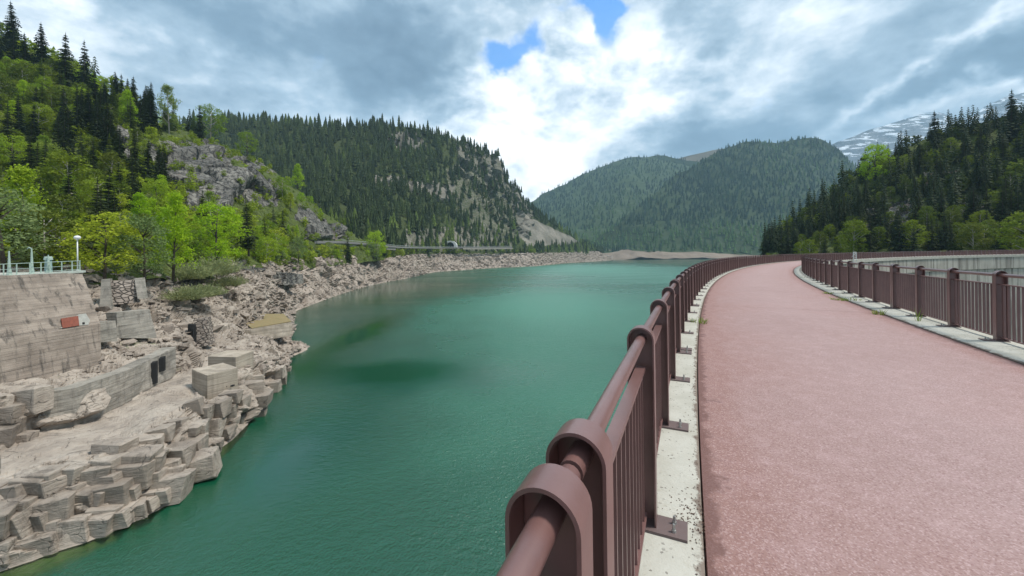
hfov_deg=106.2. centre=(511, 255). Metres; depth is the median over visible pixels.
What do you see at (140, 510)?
rock block
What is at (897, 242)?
spruce tree
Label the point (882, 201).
spruce tree
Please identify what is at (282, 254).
bush
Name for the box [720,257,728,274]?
railing
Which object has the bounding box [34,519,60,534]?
rock block
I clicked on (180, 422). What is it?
rock block
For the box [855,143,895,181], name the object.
broadleaf tree
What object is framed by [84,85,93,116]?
spruce tree
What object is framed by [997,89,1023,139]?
spruce tree
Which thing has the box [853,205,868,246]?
spruce tree
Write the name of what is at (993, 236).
broadleaf tree
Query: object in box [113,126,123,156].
spruce tree
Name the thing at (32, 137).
spruce tree
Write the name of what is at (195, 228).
broadleaf tree
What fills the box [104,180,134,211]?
broadleaf tree
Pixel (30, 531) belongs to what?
rock block
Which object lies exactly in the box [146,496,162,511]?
rock block
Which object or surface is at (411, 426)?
water
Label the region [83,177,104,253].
spruce tree
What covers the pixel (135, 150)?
spruce tree
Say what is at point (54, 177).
broadleaf tree
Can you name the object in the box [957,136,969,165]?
spruce tree
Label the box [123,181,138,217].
spruce tree
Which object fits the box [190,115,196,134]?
larch tree
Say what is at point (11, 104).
broadleaf tree
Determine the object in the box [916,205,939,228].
broadleaf tree
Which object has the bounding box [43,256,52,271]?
control cabinet
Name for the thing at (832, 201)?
spruce tree
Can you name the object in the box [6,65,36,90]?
broadleaf tree
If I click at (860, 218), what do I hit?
spruce tree
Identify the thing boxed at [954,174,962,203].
spruce tree
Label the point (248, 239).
spruce tree
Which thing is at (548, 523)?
railing
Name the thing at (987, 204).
spruce tree
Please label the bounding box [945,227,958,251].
spruce tree
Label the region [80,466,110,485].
rock block
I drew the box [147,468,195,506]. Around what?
rock block
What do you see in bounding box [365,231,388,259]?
broadleaf tree
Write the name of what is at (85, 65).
spruce tree
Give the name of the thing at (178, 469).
rock block
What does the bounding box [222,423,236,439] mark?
rock block
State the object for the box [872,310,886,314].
grass tuft
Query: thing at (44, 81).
broadleaf tree
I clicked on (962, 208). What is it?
broadleaf tree
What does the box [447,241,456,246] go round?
tunnel portal
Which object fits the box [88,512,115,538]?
rock block
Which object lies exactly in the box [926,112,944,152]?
spruce tree
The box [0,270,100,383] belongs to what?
retaining wall
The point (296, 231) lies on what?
broadleaf tree
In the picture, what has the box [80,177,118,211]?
broadleaf tree
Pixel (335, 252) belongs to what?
bush
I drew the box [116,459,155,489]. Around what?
rock block
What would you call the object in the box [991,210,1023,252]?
broadleaf tree
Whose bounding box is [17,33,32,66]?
spruce tree
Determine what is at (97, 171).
broadleaf tree
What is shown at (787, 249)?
spruce tree
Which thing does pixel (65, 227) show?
broadleaf tree
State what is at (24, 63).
broadleaf tree
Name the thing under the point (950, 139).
broadleaf tree
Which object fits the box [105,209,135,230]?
broadleaf tree
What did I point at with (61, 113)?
spruce tree
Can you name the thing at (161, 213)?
broadleaf tree
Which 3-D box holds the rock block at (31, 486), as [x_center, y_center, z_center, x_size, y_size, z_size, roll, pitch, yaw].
[-34.577,16.861,28.069,2.052,2.180,2.226,6,3,-17]
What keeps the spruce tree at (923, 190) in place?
on the hillside at (895, 200)
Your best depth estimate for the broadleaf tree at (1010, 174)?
175.15 m
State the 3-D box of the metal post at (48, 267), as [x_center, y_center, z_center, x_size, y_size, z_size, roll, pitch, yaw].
[-50.237,0.922,41.671,0.370,1.900,0.370,-1,0,-22]
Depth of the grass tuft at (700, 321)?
8.15 m
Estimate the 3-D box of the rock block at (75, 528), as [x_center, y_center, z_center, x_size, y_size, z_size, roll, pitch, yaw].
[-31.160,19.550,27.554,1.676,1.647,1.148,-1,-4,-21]
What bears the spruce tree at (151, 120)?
on the hillside at (228, 187)
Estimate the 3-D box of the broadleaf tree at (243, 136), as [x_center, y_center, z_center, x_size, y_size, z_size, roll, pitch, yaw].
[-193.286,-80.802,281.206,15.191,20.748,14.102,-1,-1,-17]
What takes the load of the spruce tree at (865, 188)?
on the hillside at (895, 200)
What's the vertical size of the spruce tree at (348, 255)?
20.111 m
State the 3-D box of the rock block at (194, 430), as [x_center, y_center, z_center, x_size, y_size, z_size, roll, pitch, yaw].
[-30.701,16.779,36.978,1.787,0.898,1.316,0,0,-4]
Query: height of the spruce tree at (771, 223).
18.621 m
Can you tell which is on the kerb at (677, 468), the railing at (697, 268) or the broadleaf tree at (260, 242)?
the railing at (697, 268)
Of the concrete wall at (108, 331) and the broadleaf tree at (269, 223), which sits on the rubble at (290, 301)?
the concrete wall at (108, 331)
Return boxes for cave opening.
[188,324,196,345]
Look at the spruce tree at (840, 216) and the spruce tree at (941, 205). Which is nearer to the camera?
the spruce tree at (941, 205)
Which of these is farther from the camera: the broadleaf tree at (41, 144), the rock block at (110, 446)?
the broadleaf tree at (41, 144)
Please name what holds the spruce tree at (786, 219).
on the hillside at (895, 200)
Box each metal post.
[6,251,12,274]
[27,247,34,273]
[46,255,49,271]
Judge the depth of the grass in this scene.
80.36 m
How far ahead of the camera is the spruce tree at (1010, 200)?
152.29 m
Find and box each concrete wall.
[100,321,116,341]
[106,309,156,337]
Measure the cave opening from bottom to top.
3.694 m
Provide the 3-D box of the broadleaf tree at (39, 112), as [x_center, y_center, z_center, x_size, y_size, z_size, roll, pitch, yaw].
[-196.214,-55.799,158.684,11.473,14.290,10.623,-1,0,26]
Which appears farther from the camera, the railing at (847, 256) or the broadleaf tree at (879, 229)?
the broadleaf tree at (879, 229)
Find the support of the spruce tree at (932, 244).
on the hillside at (895, 200)
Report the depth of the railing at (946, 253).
84.30 m
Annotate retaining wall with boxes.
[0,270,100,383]
[336,243,395,249]
[463,248,512,249]
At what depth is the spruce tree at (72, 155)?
118.57 m
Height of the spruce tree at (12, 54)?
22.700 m
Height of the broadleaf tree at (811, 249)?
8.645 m
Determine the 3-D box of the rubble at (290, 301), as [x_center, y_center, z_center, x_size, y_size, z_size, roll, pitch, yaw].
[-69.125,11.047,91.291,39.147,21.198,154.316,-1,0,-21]
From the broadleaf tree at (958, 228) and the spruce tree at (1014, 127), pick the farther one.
the spruce tree at (1014, 127)
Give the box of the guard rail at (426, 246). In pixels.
[348,240,478,246]
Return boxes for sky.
[0,0,1023,201]
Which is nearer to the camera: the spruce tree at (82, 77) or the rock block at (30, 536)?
the rock block at (30, 536)
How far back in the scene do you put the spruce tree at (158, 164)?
138.88 m
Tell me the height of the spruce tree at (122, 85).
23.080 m
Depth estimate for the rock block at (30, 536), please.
25.96 m
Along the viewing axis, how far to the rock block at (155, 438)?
33.13 m
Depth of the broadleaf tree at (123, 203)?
95.08 m
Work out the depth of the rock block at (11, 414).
32.19 m
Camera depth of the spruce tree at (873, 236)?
153.29 m
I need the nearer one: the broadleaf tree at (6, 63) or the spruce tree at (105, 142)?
the spruce tree at (105, 142)
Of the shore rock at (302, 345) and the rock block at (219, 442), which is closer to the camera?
the rock block at (219, 442)
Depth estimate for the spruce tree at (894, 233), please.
154.02 m
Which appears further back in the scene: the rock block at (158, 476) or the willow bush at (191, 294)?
the willow bush at (191, 294)
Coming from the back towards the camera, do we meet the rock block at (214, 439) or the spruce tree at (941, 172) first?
the spruce tree at (941, 172)
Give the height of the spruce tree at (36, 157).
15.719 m
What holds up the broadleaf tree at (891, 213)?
on the hillside at (895, 200)
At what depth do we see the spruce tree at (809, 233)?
187.76 m
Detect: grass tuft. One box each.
[689,317,707,323]
[829,296,860,300]
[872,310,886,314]
[911,308,925,320]
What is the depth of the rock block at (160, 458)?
31.73 m
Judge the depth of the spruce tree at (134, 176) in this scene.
121.89 m
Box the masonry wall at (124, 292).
[111,280,139,304]
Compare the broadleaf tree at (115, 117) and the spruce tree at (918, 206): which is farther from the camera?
the broadleaf tree at (115, 117)
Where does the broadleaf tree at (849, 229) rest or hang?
on the hillside at (895, 200)
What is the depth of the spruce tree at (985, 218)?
146.81 m
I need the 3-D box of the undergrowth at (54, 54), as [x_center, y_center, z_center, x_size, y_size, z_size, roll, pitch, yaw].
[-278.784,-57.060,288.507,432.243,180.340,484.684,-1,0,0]
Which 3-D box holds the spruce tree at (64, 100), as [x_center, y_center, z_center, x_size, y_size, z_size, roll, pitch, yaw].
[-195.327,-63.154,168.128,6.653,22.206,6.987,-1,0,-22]
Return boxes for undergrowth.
[0,22,382,267]
[761,107,1023,256]
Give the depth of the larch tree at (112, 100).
199.15 m
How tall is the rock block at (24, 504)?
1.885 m
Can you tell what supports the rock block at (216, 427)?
on the shore rock at (153, 407)
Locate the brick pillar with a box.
[193,316,214,346]
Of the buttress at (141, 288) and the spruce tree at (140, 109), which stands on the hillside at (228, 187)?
the spruce tree at (140, 109)
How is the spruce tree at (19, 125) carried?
on the hillside at (228, 187)
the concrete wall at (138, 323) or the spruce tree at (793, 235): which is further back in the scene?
the spruce tree at (793, 235)
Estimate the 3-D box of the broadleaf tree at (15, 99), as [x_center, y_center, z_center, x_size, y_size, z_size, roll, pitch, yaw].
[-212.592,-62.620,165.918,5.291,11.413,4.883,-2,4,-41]
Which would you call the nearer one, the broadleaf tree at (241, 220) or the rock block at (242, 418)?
the rock block at (242, 418)
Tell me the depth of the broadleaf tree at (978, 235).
139.28 m
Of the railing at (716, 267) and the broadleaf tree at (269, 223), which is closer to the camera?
the railing at (716, 267)
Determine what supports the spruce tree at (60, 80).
on the hillside at (228, 187)
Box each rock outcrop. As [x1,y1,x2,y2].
[237,265,265,273]
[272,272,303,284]
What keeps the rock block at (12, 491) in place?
on the shore rock at (153, 407)
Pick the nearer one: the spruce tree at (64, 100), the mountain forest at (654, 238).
the spruce tree at (64, 100)
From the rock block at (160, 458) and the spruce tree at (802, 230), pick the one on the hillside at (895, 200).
the spruce tree at (802, 230)
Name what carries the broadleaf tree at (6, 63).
on the hillside at (228, 187)
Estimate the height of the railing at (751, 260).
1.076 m
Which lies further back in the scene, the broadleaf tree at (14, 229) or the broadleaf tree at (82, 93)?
the broadleaf tree at (82, 93)
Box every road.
[315,241,511,248]
[698,254,1023,575]
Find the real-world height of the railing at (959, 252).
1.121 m
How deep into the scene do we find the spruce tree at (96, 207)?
65.89 m
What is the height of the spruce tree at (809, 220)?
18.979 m
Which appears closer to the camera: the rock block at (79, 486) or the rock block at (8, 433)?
the rock block at (79, 486)
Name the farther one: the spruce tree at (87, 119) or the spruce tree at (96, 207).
the spruce tree at (87, 119)
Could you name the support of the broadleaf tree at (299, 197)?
on the hillside at (228, 187)
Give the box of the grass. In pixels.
[246,314,290,328]
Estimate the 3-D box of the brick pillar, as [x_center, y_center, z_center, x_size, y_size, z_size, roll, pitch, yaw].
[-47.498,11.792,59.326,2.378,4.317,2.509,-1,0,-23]
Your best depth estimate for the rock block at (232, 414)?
43.07 m
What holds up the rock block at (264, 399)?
on the shore rock at (153, 407)
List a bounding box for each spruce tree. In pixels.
[0,0,23,51]
[0,45,4,72]
[0,104,16,148]
[5,150,28,195]
[6,30,19,60]
[11,94,27,133]
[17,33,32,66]
[17,138,36,168]
[21,119,36,156]
[24,106,43,141]
[27,142,41,186]
[28,24,54,75]
[29,88,40,121]
[35,179,51,234]
[40,140,48,162]
[50,101,65,133]
[50,113,69,150]
[51,33,78,86]
[52,116,71,161]
[55,71,63,84]
[56,87,70,126]
[59,167,81,221]
[60,107,78,146]
[64,142,80,176]
[64,142,81,182]
[69,87,86,133]
[71,88,85,121]
[74,42,99,97]
[75,134,88,165]
[76,71,87,89]
[81,93,93,128]
[82,186,114,260]
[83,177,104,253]
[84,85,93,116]
[84,97,103,133]
[86,139,102,178]
[87,99,102,141]
[89,73,99,103]
[92,88,105,120]
[97,111,106,147]
[97,120,116,158]
[98,111,125,153]
[98,169,120,222]
[99,82,112,108]
[102,88,109,112]
[102,100,120,134]
[104,188,122,228]
[109,79,121,114]
[111,72,122,96]
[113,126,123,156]
[113,128,129,168]
[114,163,128,206]
[119,74,124,92]
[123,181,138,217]
[124,150,143,193]
[127,131,144,173]
[129,76,138,116]
[136,95,146,126]
[137,87,162,138]
[139,90,148,117]
[139,141,157,186]
[148,84,158,113]
[151,145,167,175]
[152,149,170,193]
[156,145,172,183]
[193,105,205,140]
[196,190,209,231]
[236,193,258,255]
[270,209,277,245]
[278,210,288,243]
[345,240,352,262]
[758,225,769,254]
[766,221,778,245]
[773,225,786,255]
[780,234,791,255]
[784,215,791,237]
[790,227,800,254]
[791,225,795,247]
[799,220,804,234]
[804,204,816,232]
[806,221,813,239]
[817,220,822,239]
[818,204,827,229]
[821,236,828,252]
[828,212,838,232]
[829,195,834,215]
[831,221,839,243]
[833,197,845,231]
[851,183,864,210]
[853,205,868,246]
[855,213,865,249]
[861,179,872,209]
[863,210,880,251]
[866,231,876,251]
[867,193,880,228]
[872,206,886,239]
[877,193,887,213]
[883,217,890,240]
[888,211,908,251]
[889,204,905,232]
[890,215,896,244]
[891,223,900,245]
[892,142,899,159]
[905,227,922,251]
[906,171,925,203]
[907,214,920,244]
[911,205,923,238]
[912,190,924,223]
[913,143,928,173]
[919,175,926,196]
[923,214,933,240]
[925,218,940,251]
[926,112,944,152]
[926,178,938,204]
[927,152,944,186]
[931,219,942,245]
[933,186,948,220]
[936,157,947,189]
[936,207,954,249]
[945,215,956,243]
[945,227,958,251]
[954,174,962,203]
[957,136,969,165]
[961,183,983,223]
[964,185,979,220]
[971,134,985,162]
[974,149,990,183]
[976,163,993,198]
[976,206,984,221]
[981,184,996,218]
[982,207,993,227]
[989,140,995,158]
[991,164,1002,189]
[991,185,1011,224]
[993,175,1016,218]
[993,226,1010,251]
[995,137,1012,164]
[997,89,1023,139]
[1004,188,1014,218]
[1004,209,1016,244]
[1006,182,1023,218]
[1010,134,1022,159]
[1018,106,1023,130]
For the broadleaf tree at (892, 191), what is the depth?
208.30 m
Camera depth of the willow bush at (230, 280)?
83.11 m
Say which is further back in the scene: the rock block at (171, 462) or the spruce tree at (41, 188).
the spruce tree at (41, 188)
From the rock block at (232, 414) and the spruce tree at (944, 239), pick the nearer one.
the rock block at (232, 414)
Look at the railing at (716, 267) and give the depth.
23.04 m
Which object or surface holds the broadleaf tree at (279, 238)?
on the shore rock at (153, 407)
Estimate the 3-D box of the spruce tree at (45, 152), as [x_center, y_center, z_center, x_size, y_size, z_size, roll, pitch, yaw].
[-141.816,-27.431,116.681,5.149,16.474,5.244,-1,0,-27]
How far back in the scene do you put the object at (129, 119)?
199.87 m
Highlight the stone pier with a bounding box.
[244,322,292,338]
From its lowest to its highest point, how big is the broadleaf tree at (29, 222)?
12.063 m
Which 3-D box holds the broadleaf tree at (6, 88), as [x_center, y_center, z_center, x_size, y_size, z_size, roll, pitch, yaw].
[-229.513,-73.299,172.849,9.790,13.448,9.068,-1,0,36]
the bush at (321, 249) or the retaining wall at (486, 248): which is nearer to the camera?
the bush at (321, 249)
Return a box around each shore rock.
[0,259,299,571]
[278,339,309,355]
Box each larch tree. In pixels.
[31,57,48,91]
[33,143,53,192]
[35,81,50,118]
[80,161,95,203]
[102,134,117,172]
[108,85,120,120]
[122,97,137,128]
[161,103,171,130]
[166,107,174,130]
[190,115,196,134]
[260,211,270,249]
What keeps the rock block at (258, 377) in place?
on the shore rock at (153, 407)
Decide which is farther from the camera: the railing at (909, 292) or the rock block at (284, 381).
the rock block at (284, 381)
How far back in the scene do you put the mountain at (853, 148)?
3859.02 m
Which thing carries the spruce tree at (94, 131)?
on the hillside at (228, 187)
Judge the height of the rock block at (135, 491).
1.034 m
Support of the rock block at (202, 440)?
on the shore rock at (153, 407)
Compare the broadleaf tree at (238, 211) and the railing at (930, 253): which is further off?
the broadleaf tree at (238, 211)
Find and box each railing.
[0,261,80,274]
[496,463,592,575]
[546,280,691,575]
[671,267,698,350]
[691,262,705,304]
[701,260,714,288]
[711,258,720,278]
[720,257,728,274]
[729,257,739,270]
[737,256,746,268]
[747,255,755,266]
[756,255,765,264]
[765,255,775,262]
[774,254,784,261]
[784,254,793,261]
[794,254,803,260]
[801,256,805,273]
[805,257,817,280]
[812,258,838,289]
[821,253,827,261]
[828,253,834,259]
[833,260,891,307]
[835,253,843,260]
[844,253,851,259]
[852,252,861,258]
[861,252,870,258]
[871,252,881,257]
[882,252,891,257]
[883,264,1023,344]
[892,252,903,256]
[903,251,914,256]
[915,251,926,256]
[927,251,939,255]
[940,251,952,255]
[953,250,966,255]
[967,250,981,254]
[982,250,996,254]
[997,250,1012,254]
[1013,250,1023,253]
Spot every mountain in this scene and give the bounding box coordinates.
[530,155,703,258]
[594,138,857,259]
[679,148,724,161]
[832,93,1023,167]
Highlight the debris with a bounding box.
[662,298,705,574]
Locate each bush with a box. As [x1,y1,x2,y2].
[155,283,221,300]
[163,261,221,279]
[182,255,249,275]
[182,283,232,297]
[184,250,227,263]
[202,274,252,286]
[274,249,287,260]
[278,247,290,259]
[316,244,328,257]
[322,246,332,257]
[331,246,336,255]
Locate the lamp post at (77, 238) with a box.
[73,236,80,270]
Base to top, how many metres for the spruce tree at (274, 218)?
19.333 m
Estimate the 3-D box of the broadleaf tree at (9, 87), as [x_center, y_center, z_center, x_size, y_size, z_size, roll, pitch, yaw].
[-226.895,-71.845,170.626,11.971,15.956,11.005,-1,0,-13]
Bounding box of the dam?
[697,254,1023,575]
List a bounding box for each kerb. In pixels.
[639,254,987,575]
[794,254,1023,364]
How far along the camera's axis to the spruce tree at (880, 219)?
163.91 m
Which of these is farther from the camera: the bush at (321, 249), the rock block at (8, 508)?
the bush at (321, 249)
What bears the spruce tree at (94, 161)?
on the hillside at (228, 187)
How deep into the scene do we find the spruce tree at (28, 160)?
118.05 m
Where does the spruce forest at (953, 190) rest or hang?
on the hillside at (895, 200)
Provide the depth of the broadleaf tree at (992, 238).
135.92 m
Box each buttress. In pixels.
[99,278,115,308]
[134,277,147,298]
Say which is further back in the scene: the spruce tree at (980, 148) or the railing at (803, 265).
the spruce tree at (980, 148)
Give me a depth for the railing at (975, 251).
87.75 m
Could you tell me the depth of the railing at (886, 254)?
72.79 m
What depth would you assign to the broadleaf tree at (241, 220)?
127.23 m
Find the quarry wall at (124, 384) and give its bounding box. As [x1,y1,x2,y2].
[40,347,175,430]
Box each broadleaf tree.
[0,57,21,79]
[0,62,7,76]
[0,76,19,105]
[0,79,14,96]
[0,92,11,115]
[0,100,16,121]
[0,112,15,129]
[0,133,31,162]
[0,163,57,258]
[0,187,60,272]
[0,194,37,208]
[0,202,41,256]
[1,208,84,270]
[2,56,14,73]
[6,59,37,79]
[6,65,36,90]
[6,80,21,91]
[10,80,32,104]
[12,96,26,111]
[15,60,36,79]
[17,102,55,128]
[22,85,48,104]
[23,82,52,104]
[23,103,48,126]
[26,207,94,263]
[27,62,58,87]
[30,134,53,156]
[30,209,75,248]
[32,139,63,167]
[32,171,63,202]
[33,75,54,90]
[35,58,61,85]
[35,150,99,206]
[43,88,59,114]
[43,194,87,229]
[49,85,78,114]
[52,86,72,102]
[53,174,86,208]
[53,211,146,278]
[54,104,79,119]
[68,61,80,80]
[68,88,94,108]
[70,82,91,91]
[72,59,95,72]
[79,168,107,195]
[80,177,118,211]
[82,135,103,162]
[96,76,110,91]
[97,151,128,179]
[101,103,118,124]
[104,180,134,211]
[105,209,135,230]
[113,212,175,286]
[115,89,142,125]
[116,193,133,215]
[123,192,156,236]
[128,213,155,250]
[130,129,143,141]
[137,125,162,152]
[141,178,170,206]
[143,197,162,224]
[147,190,199,280]
[147,206,183,251]
[150,174,169,200]
[155,83,181,133]
[155,217,178,250]
[162,206,192,235]
[176,230,207,264]
[182,222,210,246]
[185,201,251,264]
[194,103,229,137]
[197,190,219,214]
[205,224,234,265]
[219,213,243,241]
[221,217,236,241]
[221,223,235,247]
[223,205,243,226]
[234,130,260,155]
[244,235,267,259]
[249,219,257,233]
[249,226,264,249]
[253,236,280,259]
[255,224,271,241]
[257,219,278,236]
[267,227,288,248]
[268,232,289,261]
[273,175,291,197]
[286,192,295,211]
[290,163,304,189]
[290,237,305,262]
[294,225,299,236]
[296,192,304,201]
[313,204,318,211]
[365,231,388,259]
[367,243,380,259]
[793,242,807,254]
[797,207,809,221]
[798,234,807,249]
[799,239,818,254]
[802,215,813,230]
[807,237,817,250]
[813,231,829,251]
[823,224,835,239]
[831,235,848,251]
[836,219,870,253]
[843,215,856,229]
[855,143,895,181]
[857,154,871,169]
[867,195,879,206]
[872,226,890,244]
[878,159,896,178]
[881,211,902,228]
[886,186,895,198]
[895,219,930,248]
[898,154,912,168]
[898,174,907,183]
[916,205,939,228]
[919,141,934,153]
[919,232,939,247]
[934,222,948,234]
[939,209,963,226]
[943,137,959,153]
[946,205,959,219]
[948,222,968,233]
[954,204,971,222]
[954,233,969,248]
[955,221,992,253]
[961,155,974,168]
[962,222,994,248]
[965,209,993,226]
[968,224,999,249]
[982,219,999,229]
[987,228,1004,246]
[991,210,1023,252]
[995,171,1023,192]
[1005,226,1023,245]
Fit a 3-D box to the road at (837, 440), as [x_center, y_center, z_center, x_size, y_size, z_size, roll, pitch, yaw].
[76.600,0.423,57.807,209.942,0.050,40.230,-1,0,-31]
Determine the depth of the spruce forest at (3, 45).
230.37 m
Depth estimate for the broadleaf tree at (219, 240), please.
100.94 m
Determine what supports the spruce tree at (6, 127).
on the hillside at (228, 187)
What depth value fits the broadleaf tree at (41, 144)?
126.77 m
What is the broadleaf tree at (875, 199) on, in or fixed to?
on the hillside at (895, 200)
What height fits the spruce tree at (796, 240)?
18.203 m
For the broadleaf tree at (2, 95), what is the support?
on the hillside at (228, 187)
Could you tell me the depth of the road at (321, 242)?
376.91 m
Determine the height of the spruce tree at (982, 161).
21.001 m
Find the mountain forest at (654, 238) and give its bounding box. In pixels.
[529,136,858,253]
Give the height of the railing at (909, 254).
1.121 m
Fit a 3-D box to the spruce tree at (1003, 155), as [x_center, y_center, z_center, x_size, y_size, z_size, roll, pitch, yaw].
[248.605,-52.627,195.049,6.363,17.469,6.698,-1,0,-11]
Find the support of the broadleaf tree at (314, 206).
on the hillside at (228, 187)
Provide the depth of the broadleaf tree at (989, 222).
143.25 m
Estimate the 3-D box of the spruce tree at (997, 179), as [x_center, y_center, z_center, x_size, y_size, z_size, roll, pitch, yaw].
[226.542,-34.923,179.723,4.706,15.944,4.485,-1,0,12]
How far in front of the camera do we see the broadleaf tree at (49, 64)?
203.90 m
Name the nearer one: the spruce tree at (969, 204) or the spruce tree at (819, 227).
the spruce tree at (969, 204)
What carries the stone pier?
on the shore rock at (153, 407)
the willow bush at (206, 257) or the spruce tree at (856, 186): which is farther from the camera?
the spruce tree at (856, 186)
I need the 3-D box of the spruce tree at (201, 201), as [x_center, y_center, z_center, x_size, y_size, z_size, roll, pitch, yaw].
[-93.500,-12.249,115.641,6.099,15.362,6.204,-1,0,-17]
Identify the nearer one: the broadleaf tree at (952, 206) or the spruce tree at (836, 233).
the broadleaf tree at (952, 206)
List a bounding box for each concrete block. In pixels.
[192,363,237,399]
[208,350,253,375]
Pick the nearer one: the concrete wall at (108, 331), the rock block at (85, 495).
the rock block at (85, 495)
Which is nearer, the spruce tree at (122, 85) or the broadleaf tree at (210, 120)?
the spruce tree at (122, 85)
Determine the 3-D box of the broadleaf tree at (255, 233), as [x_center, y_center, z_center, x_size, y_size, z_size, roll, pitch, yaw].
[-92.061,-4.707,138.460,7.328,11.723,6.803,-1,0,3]
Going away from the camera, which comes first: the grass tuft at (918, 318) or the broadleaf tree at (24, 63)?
the grass tuft at (918, 318)
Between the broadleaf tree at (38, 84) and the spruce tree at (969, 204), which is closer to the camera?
the spruce tree at (969, 204)
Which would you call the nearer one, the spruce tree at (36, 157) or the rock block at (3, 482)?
the rock block at (3, 482)
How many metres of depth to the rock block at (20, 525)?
25.87 m
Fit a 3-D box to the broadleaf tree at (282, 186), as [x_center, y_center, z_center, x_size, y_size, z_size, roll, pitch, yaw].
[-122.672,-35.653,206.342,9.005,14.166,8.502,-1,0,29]
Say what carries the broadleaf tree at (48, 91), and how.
on the hillside at (228, 187)
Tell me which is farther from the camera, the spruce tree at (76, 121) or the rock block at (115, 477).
the spruce tree at (76, 121)
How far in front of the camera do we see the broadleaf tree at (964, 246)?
140.03 m
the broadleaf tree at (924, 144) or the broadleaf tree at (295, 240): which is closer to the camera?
the broadleaf tree at (295, 240)
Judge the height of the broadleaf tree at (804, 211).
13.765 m
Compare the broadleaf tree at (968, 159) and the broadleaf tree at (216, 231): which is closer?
the broadleaf tree at (216, 231)
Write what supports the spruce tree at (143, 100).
on the hillside at (228, 187)
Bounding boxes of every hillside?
[0,44,384,284]
[186,120,602,256]
[763,113,1023,262]
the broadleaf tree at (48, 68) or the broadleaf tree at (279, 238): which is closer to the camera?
the broadleaf tree at (279, 238)
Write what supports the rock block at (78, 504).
on the shore rock at (153, 407)
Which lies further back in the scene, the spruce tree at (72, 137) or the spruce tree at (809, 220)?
the spruce tree at (809, 220)
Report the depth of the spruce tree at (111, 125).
150.10 m
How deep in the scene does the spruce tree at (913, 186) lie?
191.37 m
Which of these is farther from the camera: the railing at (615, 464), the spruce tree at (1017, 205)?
the spruce tree at (1017, 205)
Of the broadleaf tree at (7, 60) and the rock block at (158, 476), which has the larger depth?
the broadleaf tree at (7, 60)
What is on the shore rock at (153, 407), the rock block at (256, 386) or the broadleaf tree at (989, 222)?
the rock block at (256, 386)
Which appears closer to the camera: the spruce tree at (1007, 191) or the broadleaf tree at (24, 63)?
the spruce tree at (1007, 191)
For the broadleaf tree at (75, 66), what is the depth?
218.81 m
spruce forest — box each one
[0,22,382,248]
[171,109,603,252]
[760,98,1023,251]
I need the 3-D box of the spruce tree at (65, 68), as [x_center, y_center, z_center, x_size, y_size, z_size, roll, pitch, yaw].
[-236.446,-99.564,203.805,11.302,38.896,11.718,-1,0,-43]
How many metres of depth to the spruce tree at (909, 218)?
152.04 m
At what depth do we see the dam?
87.00 m
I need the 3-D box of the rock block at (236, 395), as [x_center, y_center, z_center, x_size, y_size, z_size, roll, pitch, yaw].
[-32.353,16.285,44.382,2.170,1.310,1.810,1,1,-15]
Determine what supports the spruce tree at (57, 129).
on the hillside at (228, 187)
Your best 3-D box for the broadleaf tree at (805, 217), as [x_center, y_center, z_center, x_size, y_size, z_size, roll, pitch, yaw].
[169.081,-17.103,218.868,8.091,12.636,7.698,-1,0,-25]
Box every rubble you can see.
[0,257,301,429]
[277,340,308,353]
[280,251,612,369]
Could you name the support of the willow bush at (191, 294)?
on the shore rock at (153, 407)
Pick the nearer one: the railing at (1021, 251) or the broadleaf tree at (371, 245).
the railing at (1021, 251)
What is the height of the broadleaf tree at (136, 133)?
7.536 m
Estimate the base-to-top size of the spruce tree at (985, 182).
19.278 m
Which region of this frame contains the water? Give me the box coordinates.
[0,258,738,575]
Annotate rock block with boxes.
[0,403,24,424]
[0,423,19,447]
[0,479,11,487]
[0,484,25,498]
[0,494,27,540]
[0,536,17,566]
[8,463,66,497]
[9,499,39,538]
[10,383,53,414]
[14,531,58,555]
[15,415,33,432]
[15,430,39,443]
[16,496,38,511]
[17,532,37,543]
[20,464,69,480]
[25,527,33,536]
[29,511,47,530]
[32,490,76,521]
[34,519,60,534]
[39,475,66,498]
[58,513,91,542]
[62,458,89,485]
[65,481,86,491]
[74,503,82,514]
[75,485,99,506]
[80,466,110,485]
[84,504,123,515]
[88,452,128,473]
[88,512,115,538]
[89,477,133,506]
[91,437,138,454]
[93,492,104,506]
[97,471,122,484]
[112,499,138,530]
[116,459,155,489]
[121,444,162,464]
[129,484,145,500]
[132,433,164,444]
[133,496,147,520]
[141,422,175,441]
[141,487,171,503]
[146,466,168,489]
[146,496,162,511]
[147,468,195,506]
[153,449,166,471]
[154,445,163,457]
[164,458,181,466]
[166,441,196,467]
[167,416,189,430]
[167,464,186,473]
[182,396,203,415]
[185,433,208,450]
[187,423,204,436]
[187,446,222,482]
[194,418,209,433]
[201,404,214,420]
[207,397,231,417]
[208,417,226,437]
[209,437,223,452]
[209,438,223,448]
[218,389,243,403]
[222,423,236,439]
[225,404,236,425]
[238,394,251,411]
[239,413,245,423]
[241,380,263,394]
[252,374,263,379]
[255,389,273,407]
[255,406,267,417]
[267,379,281,392]
[269,365,286,379]
[281,376,286,384]
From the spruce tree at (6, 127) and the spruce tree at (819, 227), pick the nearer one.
the spruce tree at (6, 127)

